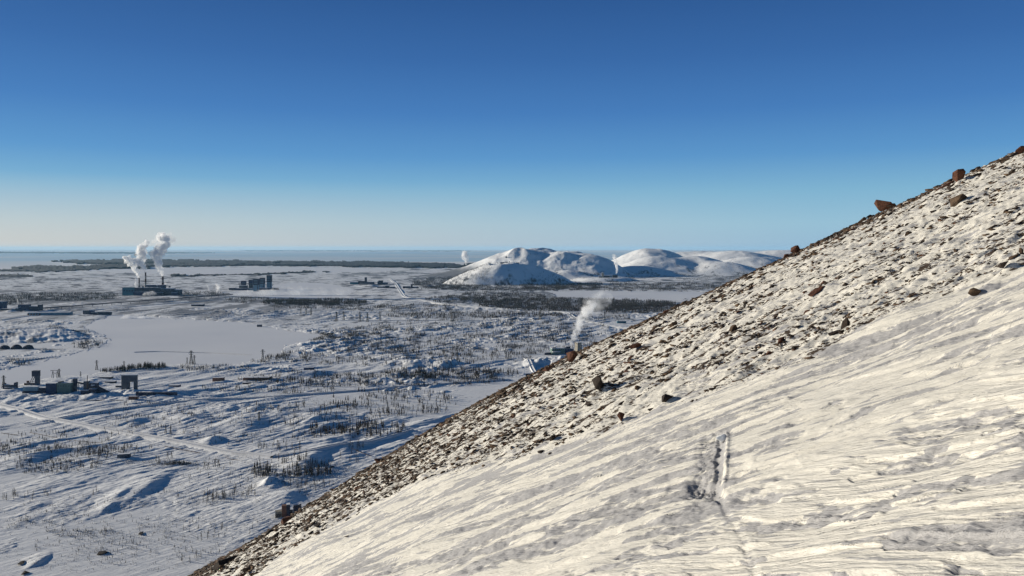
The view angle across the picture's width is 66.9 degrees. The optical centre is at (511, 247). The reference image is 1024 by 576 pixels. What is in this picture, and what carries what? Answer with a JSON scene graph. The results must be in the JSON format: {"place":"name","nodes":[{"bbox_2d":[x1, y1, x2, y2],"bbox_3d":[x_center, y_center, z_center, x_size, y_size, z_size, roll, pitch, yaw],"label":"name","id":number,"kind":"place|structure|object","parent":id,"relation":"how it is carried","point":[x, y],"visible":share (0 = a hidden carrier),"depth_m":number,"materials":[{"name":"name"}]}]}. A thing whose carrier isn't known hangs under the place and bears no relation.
{"place":"outdoors","nodes":[
{"label":"outdoors","id":0,"kind":"place"},
{"bbox_2d":[2,299,223,319],"bbox_3d":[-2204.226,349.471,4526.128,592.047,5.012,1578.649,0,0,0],"label":"road","id":1,"kind":"structure","parent":0,"point":[118,307],"depth_m":4616.22,"materials":[{"name":"white snow"}]},
{"bbox_2d":[0,403,274,457],"bbox_3d":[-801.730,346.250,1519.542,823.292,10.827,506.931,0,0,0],"label":"road","id":2,"kind":"structure","parent":0,"point":[27,412],"depth_m":1423.07,"materials":[{"name":"white snow"}]},
{"bbox_2d":[134,351,251,354],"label":"road","id":3,"kind":"structure","parent":0,"point":[196,352],"depth_m":2592.61,"materials":[{"name":"grey snow"}]},
{"bbox_2d":[47,379,510,421],"bbox_3d":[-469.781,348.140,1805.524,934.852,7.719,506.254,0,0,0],"label":"road","id":4,"kind":"structure","parent":0,"point":[138,406],"depth_m":1792.62,"materials":[{"name":"white snow"}]},
{"bbox_2d":[273,428,413,457],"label":"road","id":5,"kind":"structure","parent":0,"point":[370,441],"depth_m":1338.44,"materials":[{"name":"white snow"}]},
{"bbox_2d":[0,252,704,387],"bbox_3d":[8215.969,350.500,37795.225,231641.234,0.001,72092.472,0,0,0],"label":"frozen lake","id":6,"kind":"structure","parent":0,"point":[128,335],"depth_m":3591.80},
{"bbox_2d":[0,250,767,575],"bbox_3d":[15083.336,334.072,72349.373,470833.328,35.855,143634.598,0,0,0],"label":"ground","id":7,"kind":"structure","parent":0,"point":[116,482],"depth_m":1734.60,"materials":[{"name":"white snow"}]},
{"bbox_2d":[0,301,6,309],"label":"silo building","id":8,"kind":"structure","parent":7,"relation":"on","point":[3,304],"depth_m":4356.11,"materials":[{"name":"grey concrete"}]},
{"bbox_2d":[0,345,9,348],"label":"domed store","id":9,"kind":"structure","parent":7,"relation":"on","point":[4,347],"depth_m":2683.12,"materials":[{"name":"grey metal"}]},
{"bbox_2d":[3,382,17,388],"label":"mine building","id":10,"kind":"structure","parent":7,"relation":"on","point":[10,386],"depth_m":1892.19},
{"bbox_2d":[11,344,21,348],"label":"domed store","id":11,"kind":"structure","parent":7,"relation":"on","point":[16,346],"depth_m":2682.49,"materials":[{"name":"grey metal"}]},
{"bbox_2d":[1,304,42,309],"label":"factory building","id":12,"kind":"structure","parent":7,"relation":"on","point":[28,307],"depth_m":4296.81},
{"bbox_2d":[22,345,33,348],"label":"domed store","id":13,"kind":"structure","parent":7,"relation":"on","point":[28,347],"depth_m":2682.37,"materials":[{"name":"grey metal"}]},
{"bbox_2d":[24,370,40,384],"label":"headframe","id":14,"kind":"object","parent":7,"relation":"on","point":[36,374],"visible":1,"depth_m":1940.86,"materials":[{"name":"metal"}]},
{"bbox_2d":[22,386,45,392],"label":"mine building","id":15,"kind":"structure","parent":7,"relation":"on","point":[32,389],"depth_m":1840.43,"materials":[{"name":"metal"}]},
{"bbox_2d":[27,311,72,314],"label":"shed","id":16,"kind":"structure","parent":7,"relation":"on","point":[52,313],"depth_m":4038.23,"materials":[{"name":"brick"}]},
{"bbox_2d":[46,378,77,394],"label":"mine building","id":17,"kind":"structure","parent":7,"relation":"on","point":[63,387],"depth_m":1841.49,"materials":[{"name":"metal"}]},
{"bbox_2d":[81,375,109,394],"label":"boiler house","id":18,"kind":"structure","parent":7,"relation":"on","point":[90,387],"depth_m":1830.12,"materials":[{"name":"metal"}]},
{"bbox_2d":[83,310,111,314],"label":"pump house","id":19,"kind":"structure","parent":7,"relation":"on","point":[97,313],"depth_m":4039.00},
{"bbox_2d":[97,550,106,554],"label":"rock outcrop","id":20,"kind":"object","parent":7,"relation":"on","point":[101,552],"visible":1,"depth_m":886.65,"materials":[{"name":"grey stone"}]},
{"bbox_2d":[97,376,112,378],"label":"shed","id":21,"kind":"structure","parent":7,"relation":"on","point":[109,377],"depth_m":2052.54,"materials":[{"name":"metal"}]},
{"bbox_2d":[0,290,222,304],"bbox_3d":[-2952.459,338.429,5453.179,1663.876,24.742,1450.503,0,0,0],"label":"larch wood","id":22,"kind":"object","parent":7,"relation":"on","point":[56,297],"visible":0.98,"depth_m":5512.37,"materials":[{"name":"plant"}]},
{"bbox_2d":[117,452,130,457],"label":"shed","id":23,"kind":"structure","parent":7,"relation":"on","point":[124,455],"depth_m":1278.35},
{"bbox_2d":[121,374,137,389],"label":"bunker portal","id":24,"kind":"object","parent":7,"relation":"on","point":[126,379],"visible":0.97,"depth_m":1868.83,"materials":[{"name":"grey concrete"}]},
{"bbox_2d":[128,392,138,399],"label":"brick hut","id":25,"kind":"object","parent":7,"relation":"on","point":[136,397],"visible":1,"depth_m":1770.47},
{"bbox_2d":[43,294,232,308],"bbox_3d":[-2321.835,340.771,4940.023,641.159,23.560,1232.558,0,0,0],"label":"pipe bridge","id":26,"kind":"structure","parent":7,"relation":"on","point":[133,301],"depth_m":4835.16,"materials":[{"name":"grey metal"}]},
{"bbox_2d":[122,285,181,295],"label":"power plant","id":27,"kind":"object","parent":7,"relation":"on","point":[151,290],"visible":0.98,"depth_m":5662.15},
{"bbox_2d":[139,392,176,395],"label":"retaining wall","id":28,"kind":"structure","parent":7,"relation":"on","point":[154,393],"depth_m":1807.46,"materials":[{"name":"grey concrete"}]},
{"bbox_2d":[0,400,330,563],"bbox_3d":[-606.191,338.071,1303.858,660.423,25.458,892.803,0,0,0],"label":"scattered larches","id":29,"kind":"object","parent":7,"relation":"on","point":[99,452],"visible":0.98,"depth_m":1242.41,"materials":[{"name":"brown plant"}]},
{"bbox_2d":[168,384,180,386],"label":"shed","id":30,"kind":"structure","parent":7,"relation":"on","point":[174,385],"depth_m":1928.34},
{"bbox_2d":[9,324,344,371],"bbox_3d":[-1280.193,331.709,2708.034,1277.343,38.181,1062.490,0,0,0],"label":"scattered larches","id":31,"kind":"object","parent":7,"relation":"on","point":[148,365],"visible":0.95,"depth_m":2265.83,"materials":[{"name":"brown plant"}]},
{"bbox_2d":[2,389,355,571],"bbox_3d":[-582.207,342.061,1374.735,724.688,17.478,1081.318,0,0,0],"label":"shrubs","id":32,"kind":"object","parent":7,"relation":"on","point":[180,485],"visible":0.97,"depth_m":1114.66,"materials":[{"name":"brown plant"}]},
{"bbox_2d":[189,350,192,363],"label":"power pylon","id":33,"kind":"object","parent":7,"relation":"on","point":[191,354],"visible":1,"depth_m":2336.14,"materials":[{"name":"metal"}]},
{"bbox_2d":[212,377,224,381],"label":"shed","id":34,"kind":"structure","parent":7,"relation":"on","point":[218,379],"depth_m":2032.16,"materials":[{"name":"brick"}]},
{"bbox_2d":[0,250,471,276],"bbox_3d":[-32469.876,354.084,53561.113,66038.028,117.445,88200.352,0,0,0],"label":"wood","id":35,"kind":"object","parent":7,"relation":"on","point":[132,263],"visible":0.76,"depth_m":15249.48,"materials":[{"name":"plant"}]},
{"bbox_2d":[248,280,252,287],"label":"mine tower","id":36,"kind":"structure","parent":7,"relation":"on","point":[250,285],"depth_m":6509.25,"materials":[{"name":"grey concrete"}]},
{"bbox_2d":[242,381,259,383],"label":"shed","id":37,"kind":"structure","parent":7,"relation":"on","point":[245,382],"depth_m":1992.05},
{"bbox_2d":[229,283,278,289],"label":"mine hall","id":38,"kind":"structure","parent":7,"relation":"on","point":[243,287],"depth_m":6437.77,"materials":[{"name":"grey concrete"}]},
{"bbox_2d":[253,279,258,290],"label":"mine tower","id":39,"kind":"structure","parent":7,"relation":"on","point":[255,284],"depth_m":6241.55,"materials":[{"name":"grey concrete"}]},
{"bbox_2d":[243,376,270,380],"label":"shed","id":40,"kind":"structure","parent":7,"relation":"on","point":[251,377],"depth_m":2039.30,"materials":[{"name":"brick"}]},
{"bbox_2d":[253,468,261,477],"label":"power pylon","id":41,"kind":"object","parent":7,"relation":"on","point":[260,472],"visible":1,"depth_m":1164.42,"materials":[{"name":"metal"}]},
{"bbox_2d":[260,278,264,287],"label":"mine tower","id":42,"kind":"structure","parent":7,"relation":"on","point":[262,282],"depth_m":6440.00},
{"bbox_2d":[267,275,271,287],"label":"mine tower","id":43,"kind":"structure","parent":7,"relation":"on","point":[269,281],"depth_m":6580.00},
{"bbox_2d":[275,503,301,517],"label":"ruined building","id":44,"kind":"structure","parent":7,"relation":"on","point":[285,511],"depth_m":1000.51,"materials":[{"name":"concrete"}]},
{"bbox_2d":[224,296,366,304],"bbox_3d":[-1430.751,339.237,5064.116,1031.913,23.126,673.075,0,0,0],"label":"larch wood","id":45,"kind":"object","parent":7,"relation":"on","point":[319,301],"visible":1,"depth_m":4975.19,"materials":[{"name":"brown plant"}]},
{"bbox_2d":[304,367,314,369],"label":"shed","id":46,"kind":"structure","parent":7,"relation":"on","point":[309,368],"depth_m":2178.25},
{"bbox_2d":[202,364,518,437],"bbox_3d":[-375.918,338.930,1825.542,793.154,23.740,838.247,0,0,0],"label":"scattered larches","id":47,"kind":"object","parent":7,"relation":"on","point":[431,375],"visible":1,"depth_m":1922.72,"materials":[{"name":"brown plant"}]},
{"bbox_2d":[350,281,374,284],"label":"works building","id":48,"kind":"structure","parent":7,"relation":"on","point":[362,283],"depth_m":7384.15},
{"bbox_2d":[377,280,387,284],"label":"works building","id":49,"kind":"structure","parent":7,"relation":"on","point":[381,282],"depth_m":7388.07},
{"bbox_2d":[377,285,394,287],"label":"works building","id":50,"kind":"structure","parent":7,"relation":"on","point":[386,286],"depth_m":6720.00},
{"bbox_2d":[403,284,418,287],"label":"works building","id":51,"kind":"structure","parent":7,"relation":"on","point":[411,286],"depth_m":6653.85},
{"bbox_2d":[252,316,608,365],"bbox_3d":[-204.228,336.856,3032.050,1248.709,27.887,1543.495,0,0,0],"label":"scattered larches","id":52,"kind":"object","parent":7,"relation":"on","point":[381,349],"visible":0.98,"depth_m":2816.70,"materials":[{"name":"brown plant"}]},
{"bbox_2d":[272,302,629,319],"bbox_3d":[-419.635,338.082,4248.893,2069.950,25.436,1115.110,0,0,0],"label":"larch row","id":53,"kind":"object","parent":7,"relation":"on","point":[415,312],"visible":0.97,"depth_m":4087.37,"materials":[{"name":"brown plant"}]},
{"bbox_2d":[425,290,679,312],"bbox_3d":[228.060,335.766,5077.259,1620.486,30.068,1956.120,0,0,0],"label":"larch wood","id":54,"kind":"object","parent":7,"relation":"on","point":[629,304],"visible":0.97,"depth_m":4764.56,"materials":[{"name":"brown plant"}]},
{"bbox_2d":[544,346,573,354],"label":"mine building","id":55,"kind":"structure","parent":7,"relation":"on","point":[558,350],"depth_m":2550.31,"materials":[{"name":"metal"}]},
{"bbox_2d":[574,342,581,350],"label":"shaft tower","id":56,"kind":"structure","parent":7,"relation":"on","point":[578,346],"depth_m":2537.57,"materials":[{"name":"concrete"}]},
{"bbox_2d":[340,319,599,321],"bbox_3d":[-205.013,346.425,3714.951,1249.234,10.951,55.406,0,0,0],"label":"road","id":57,"kind":"structure","parent":0,"point":[439,320],"depth_m":3729.19,"materials":[{"name":"white snow"}]},
{"bbox_2d":[388,278,626,328],"bbox_3d":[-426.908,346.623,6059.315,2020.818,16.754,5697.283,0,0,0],"label":"road","id":58,"kind":"structure","parent":0,"point":[403,295],"depth_m":4413.81,"materials":[{"name":"white snow"}]},
{"bbox_2d":[0,0,1023,249],"label":"sky","id":59,"kind":"structure","parent":0,"point":[125,124],"materials":[{"name":"blue"}]},
{"bbox_2d":[524,358,535,372],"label":"road","id":60,"kind":"structure","parent":0,"point":[532,368],"depth_m":2264.68,"materials":[{"name":"white snow"}]},
{"bbox_2d":[418,247,791,284],"bbox_3d":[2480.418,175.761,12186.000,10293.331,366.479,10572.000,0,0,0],"label":"hills","id":61,"kind":"structure","parent":0,"point":[586,267],"depth_m":9659.14,"materials":[{"name":"white snow"}]},
{"bbox_2d":[412,262,744,290],"bbox_3d":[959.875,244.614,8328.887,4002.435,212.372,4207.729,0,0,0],"label":"larch wood","id":62,"kind":"object","parent":61,"relation":"on","point":[556,286],"visible":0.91,"depth_m":6951.86,"materials":[{"name":"plant"}]},
{"bbox_2d":[599,272,617,277],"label":"hill mine","id":63,"kind":"object","parent":61,"relation":"on","point":[609,276],"visible":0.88,"depth_m":8250.00,"materials":[{"name":"concrete"}]},
{"bbox_2d":[203,152,1023,575],"bbox_3d":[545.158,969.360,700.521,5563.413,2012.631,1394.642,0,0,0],"label":"mountain slope","id":64,"kind":"structure","parent":0,"point":[891,442],"depth_m":11.50,"materials":[{"name":"white snow"}]},
{"bbox_2d":[211,554,238,569],"bbox_3d":[-13.771,15.055,37.182,1.099,0.617,0.713,0,0,-39],"label":"boulder","id":65,"kind":"object","parent":64,"relation":"on","point":[221,562],"visible":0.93,"depth_m":37.03,"materials":[{"name":"brown stone"}]},
{"bbox_2d":[281,516,291,523],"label":"boulder","id":66,"kind":"object","parent":64,"relation":"on","point":[285,519],"visible":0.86,"depth_m":43.88,"materials":[{"name":"stone"}]},
{"bbox_2d":[542,365,553,370],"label":"boulder","id":67,"kind":"object","parent":64,"relation":"on","point":[548,368],"visible":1,"depth_m":55.30,"materials":[{"name":"brown stone"}]},
{"bbox_2d":[566,351,577,361],"bbox_3d":[4.317,7.800,56.012,0.900,0.732,0.765,-27,17,-16],"label":"boulder","id":68,"kind":"object","parent":64,"relation":"on","point":[571,356],"visible":0.99,"depth_m":55.76,"materials":[{"name":"brown stone"}]},
{"bbox_2d":[592,375,602,389],"bbox_3d":[2.643,4.190,23.938,0.320,0.469,0.400,-10,-9,-26],"label":"boulder","id":69,"kind":"object","parent":64,"relation":"on","point":[597,381],"visible":0.97,"depth_m":23.83,"materials":[{"name":"grey stone"}]},
{"bbox_2d":[187,150,1023,575],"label":"dark scree","id":70,"kind":"structure","parent":64,"relation":"on","point":[530,379],"depth_m":34.38,"materials":[{"name":"brown stone"}]},
{"bbox_2d":[201,164,1023,574],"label":"rocks","id":71,"kind":"object","parent":64,"relation":"on","point":[601,362],"visible":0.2,"depth_m":31.81,"materials":[{"name":"brown stone"}]},
{"bbox_2d":[617,412,624,421],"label":"boulder","id":72,"kind":"object","parent":64,"relation":"on","point":[620,415],"visible":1,"depth_m":17.41,"materials":[{"name":"brown stone"}]},
{"bbox_2d":[628,343,641,348],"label":"boulder","id":73,"kind":"object","parent":64,"relation":"on","point":[635,345],"visible":1,"depth_m":33.38,"materials":[{"name":"brown stone"}]},
{"bbox_2d":[662,394,672,401],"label":"boulder","id":74,"kind":"object","parent":64,"relation":"on","point":[666,397],"visible":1,"depth_m":16.04,"materials":[{"name":"brown stone"}]},
{"bbox_2d":[716,434,725,441],"bbox_3d":[3.008,2.731,11.115,0.153,0.134,0.113,0,0,21],"label":"snow block","id":75,"kind":"object","parent":64,"relation":"on","point":[721,438],"depth_m":11.08,"materials":[{"name":"white snow"}]},
{"bbox_2d":[729,325,737,331],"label":"boulder","id":76,"kind":"object","parent":64,"relation":"on","point":[733,328],"visible":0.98,"depth_m":22.63,"materials":[{"name":"brown stone"}]},
{"bbox_2d":[778,337,783,343],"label":"boulder","id":77,"kind":"object","parent":64,"relation":"on","point":[780,339],"visible":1,"depth_m":16.79,"materials":[{"name":"brown stone"}]},
{"bbox_2d":[791,245,799,252],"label":"boulder","id":78,"kind":"object","parent":64,"relation":"on","point":[795,249],"visible":0.94,"depth_m":95.67,"materials":[{"name":"brown stone"}]},
{"bbox_2d":[808,286,824,296],"bbox_3d":[8.578,1.191,21.790,0.640,0.093,0.230,-26,7,-12],"label":"boulder","id":79,"kind":"object","parent":64,"relation":"on","point":[815,291],"visible":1,"depth_m":21.72,"materials":[{"name":"brown stone"}]},
{"bbox_2d":[827,330,839,335],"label":"boulder","id":80,"kind":"object","parent":64,"relation":"on","point":[833,333],"visible":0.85,"depth_m":14.80,"materials":[{"name":"brown stone"}]},
{"bbox_2d":[841,317,849,328],"bbox_3d":[6.495,1.607,15.131,0.181,0.511,0.255,0,0,-24],"label":"boulder","id":81,"kind":"object","parent":64,"relation":"on","point":[845,322],"visible":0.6,"depth_m":15.04,"materials":[{"name":"grey stone"}]},
{"bbox_2d":[874,200,892,211],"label":"boulder","id":82,"kind":"object","parent":64,"relation":"on","point":[881,205],"visible":1,"depth_m":102.22,"materials":[{"name":"brown stone"}]},
{"bbox_2d":[936,181,954,189],"bbox_3d":[33.137,-4.775,59.317,1.646,0.164,0.527,-26,-10,3],"label":"boulder","id":83,"kind":"object","parent":64,"relation":"on","point":[951,182],"visible":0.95,"depth_m":59.08,"materials":[{"name":"brown stone"}]},
{"bbox_2d":[950,194,967,206],"bbox_3d":[16.144,-1.736,28.055,0.676,0.344,0.448,-26,2,11],"label":"boulder","id":84,"kind":"object","parent":64,"relation":"on","point":[956,200],"visible":0.94,"depth_m":27.91,"materials":[{"name":"brown stone"}]},
{"bbox_2d":[952,169,965,181],"bbox_3d":[32.794,-5.130,56.931,0.798,1.392,0.775,0,0,-7],"label":"boulder","id":85,"kind":"object","parent":64,"relation":"on","point":[958,174],"visible":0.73,"depth_m":56.73,"materials":[{"name":"brown stone"}]},
{"bbox_2d":[968,288,980,295],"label":"boulder","id":86,"kind":"object","parent":64,"relation":"on","point":[974,292],"visible":1,"depth_m":12.55,"materials":[{"name":"brown stone"}]},
{"bbox_2d":[997,261,1007,267],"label":"boulder","id":87,"kind":"object","parent":64,"relation":"on","point":[1002,265],"visible":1,"depth_m":12.85,"materials":[{"name":"brown stone"}]},
{"bbox_2d":[1006,152,1018,157],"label":"boulder","id":88,"kind":"object","parent":64,"relation":"on","point":[1013,154],"visible":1,"depth_m":62.87,"materials":[{"name":"stone"}]},
{"bbox_2d":[1015,146,1023,154],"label":"boulder","id":89,"kind":"object","parent":64,"relation":"on","point":[1020,149],"visible":0.65,"depth_m":63.77,"materials":[{"name":"brown stone"}]}
]}

